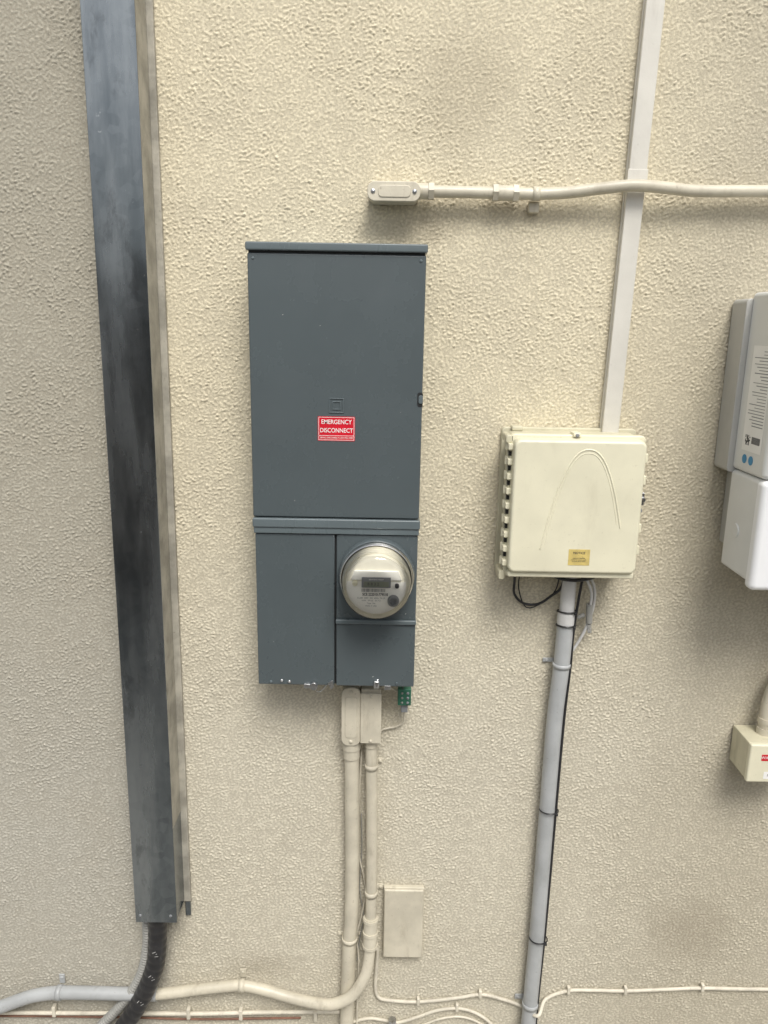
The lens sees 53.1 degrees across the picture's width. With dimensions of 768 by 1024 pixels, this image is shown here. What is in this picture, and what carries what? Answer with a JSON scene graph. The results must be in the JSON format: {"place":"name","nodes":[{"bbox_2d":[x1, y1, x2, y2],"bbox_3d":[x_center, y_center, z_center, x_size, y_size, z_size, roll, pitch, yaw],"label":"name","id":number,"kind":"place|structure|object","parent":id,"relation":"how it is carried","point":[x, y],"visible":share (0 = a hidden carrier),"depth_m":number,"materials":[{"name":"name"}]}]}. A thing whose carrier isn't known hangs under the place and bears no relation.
{"place":"outdoors","nodes":[
{"label":"outdoors","id":0,"kind":"place"},
{"bbox_2d":[353,1002,492,1023],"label":"wall cable","id":1,"kind":"object","parent":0,"point":[456,1007],"depth_m":2.07,"materials":[{"name":"beige plastic"}]},
{"bbox_2d":[374,940,767,1017],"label":"wall cable","id":2,"kind":"object","parent":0,"point":[702,987],"depth_m":2.04,"materials":[{"name":"beige plastic"}]},
{"bbox_2d":[714,292,767,589],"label":"wall mounted inverter","id":3,"kind":"structure","parent":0,"point":[741,455],"depth_m":1.59,"materials":[{"name":"white plastic"}]},
{"label":"ground","id":4,"kind":"structure","parent":0,"visible":0},
{"bbox_3d":[0.004,-0.203,1.830,12.000,3.700,0.246,1,13,0],"label":"wall","id":5,"kind":"object","parent":4,"relation":"on","visible":0},
{"bbox_2d":[0,974,158,1013],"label":"grey horizontal conduit","id":6,"kind":"object","parent":5,"relation":"attached to","point":[59,992],"visible":0.91,"depth_m":2.02,"materials":[{"name":"plastic"}]},
{"bbox_2d":[96,922,166,1023],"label":"wrapped flexible conduit","id":7,"kind":"object","parent":5,"relation":"attached to","point":[142,987],"visible":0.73,"depth_m":1.97,"materials":[{"name":"plastic"}]},
{"bbox_2d":[80,0,190,922],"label":"galvanized cable raceway","id":8,"kind":"object","parent":5,"relation":"attached to","point":[119,54],"visible":1,"depth_m":1.64,"materials":[{"name":"metal"}]},
{"bbox_2d":[0,1003,339,1021],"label":"pipe","id":9,"kind":"object","parent":5,"relation":"attached to","point":[188,1012],"visible":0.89,"depth_m":2.06,"materials":[{"name":"metal"}]},
{"bbox_2d":[156,686,382,1010],"bbox_3d":[-0.303,0.849,1.915,0.606,0.910,0.073,1,14,0],"label":"riser conduit","id":10,"kind":"object","parent":5,"relation":"attached to","point":[370,719],"visible":0.98,"depth_m":1.96,"materials":[{"name":"beige plastic"}]},
{"bbox_2d":[245,241,427,691],"bbox_3d":[-0.100,-0.074,1.665,0.357,0.954,0.123,1,14,0],"label":"electric service panel","id":11,"kind":"object","parent":5,"relation":"attached to","point":[336,340],"visible":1,"depth_m":1.59,"materials":[{"name":"grey metal"}]},
{"bbox_2d":[247,253,425,518],"bbox_3d":[-0.097,-0.250,1.582,0.352,0.534,0.025,1,13,0],"label":"door","id":12,"kind":"structure","parent":11,"relation":"in","point":[350,327],"depth_m":1.56,"materials":[{"name":"grey metal"}]},
{"bbox_2d":[338,538,414,618],"bbox_3d":[-0.016,0.148,1.618,0.164,0.168,0.096,1,14,0],"label":"electric meter","id":13,"kind":"object","parent":11,"relation":"attached to","point":[376,577],"visible":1,"depth_m":1.60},
{"bbox_2d":[338,685,361,1023],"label":"riser conduit","id":14,"kind":"object","parent":5,"relation":"attached to","point":[350,716],"visible":0.97,"depth_m":1.90,"materials":[{"name":"beige plastic"}]},
{"bbox_2d":[356,686,365,1023],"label":"bonding wire","id":15,"kind":"object","parent":5,"relation":"attached to","point":[362,911],"visible":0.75,"depth_m":1.97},
{"bbox_2d":[0,0,767,1023],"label":"wall relief","id":16,"kind":"object","parent":5,"relation":"attached to","point":[294,120],"depth_m":1.76,"materials":[{"name":"paint"}]},
{"bbox_2d":[389,1016,395,1023],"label":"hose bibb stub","id":17,"kind":"object","parent":5,"relation":"attached to","point":[392,1019],"visible":1,"depth_m":2.05,"materials":[{"name":"metal"}]},
{"bbox_2d":[381,686,410,731],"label":"grounding terminal block","id":18,"kind":"structure","parent":5,"relation":"attached to","point":[404,697],"depth_m":1.80,"materials":[{"name":"green plastic"}]},
{"bbox_2d":[383,884,423,957],"bbox_3d":[0.050,1.060,1.990,0.103,0.207,0.022,1,14,0],"label":"blank wall plate","id":19,"kind":"object","parent":5,"relation":"attached to","point":[403,907],"visible":1,"depth_m":1.98,"materials":[{"name":"beige plastic"}]},
{"bbox_2d":[515,577,582,1023],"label":"grey pvc conduit","id":20,"kind":"object","parent":5,"relation":"attached to","point":[562,659],"visible":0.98,"depth_m":1.87,"materials":[{"name":"grey plastic"}]},
{"bbox_2d":[367,179,767,214],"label":"horizontal conduit run","id":21,"kind":"object","parent":5,"relation":"attached to","point":[395,192],"visible":1,"depth_m":1.55,"materials":[{"name":"metal"}]},
{"bbox_2d":[494,425,647,578],"bbox_3d":[0.405,-0.013,1.675,0.304,0.336,0.131,1,14,0],"label":"telecom enclosure","id":22,"kind":"object","parent":5,"relation":"attached to","point":[571,501],"visible":1,"depth_m":1.61,"materials":[{"name":"beige plastic"}]},
{"bbox_2d":[512,577,595,650],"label":"enclosure drop cables","id":23,"kind":"object","parent":22,"relation":"attached to","point":[590,606],"visible":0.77,"depth_m":1.76,"materials":[{"name":"plastic"}]},
{"bbox_2d":[599,0,664,431],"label":"surface wiring duct","id":24,"kind":"object","parent":5,"relation":"attached to","point":[650,34],"visible":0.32,"depth_m":1.58,"materials":[{"name":"white plastic"}]},
{"bbox_2d":[729,725,767,781],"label":"junction box","id":25,"kind":"object","parent":5,"relation":"attached to","point":[748,757],"visible":0.99,"depth_m":1.79,"materials":[{"name":"beige plastic"}]},
{"bbox_2d":[756,684,767,736],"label":"elbow conduit","id":26,"kind":"object","parent":5,"relation":"attached to","point":[762,726],"visible":1,"depth_m":1.81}
]}

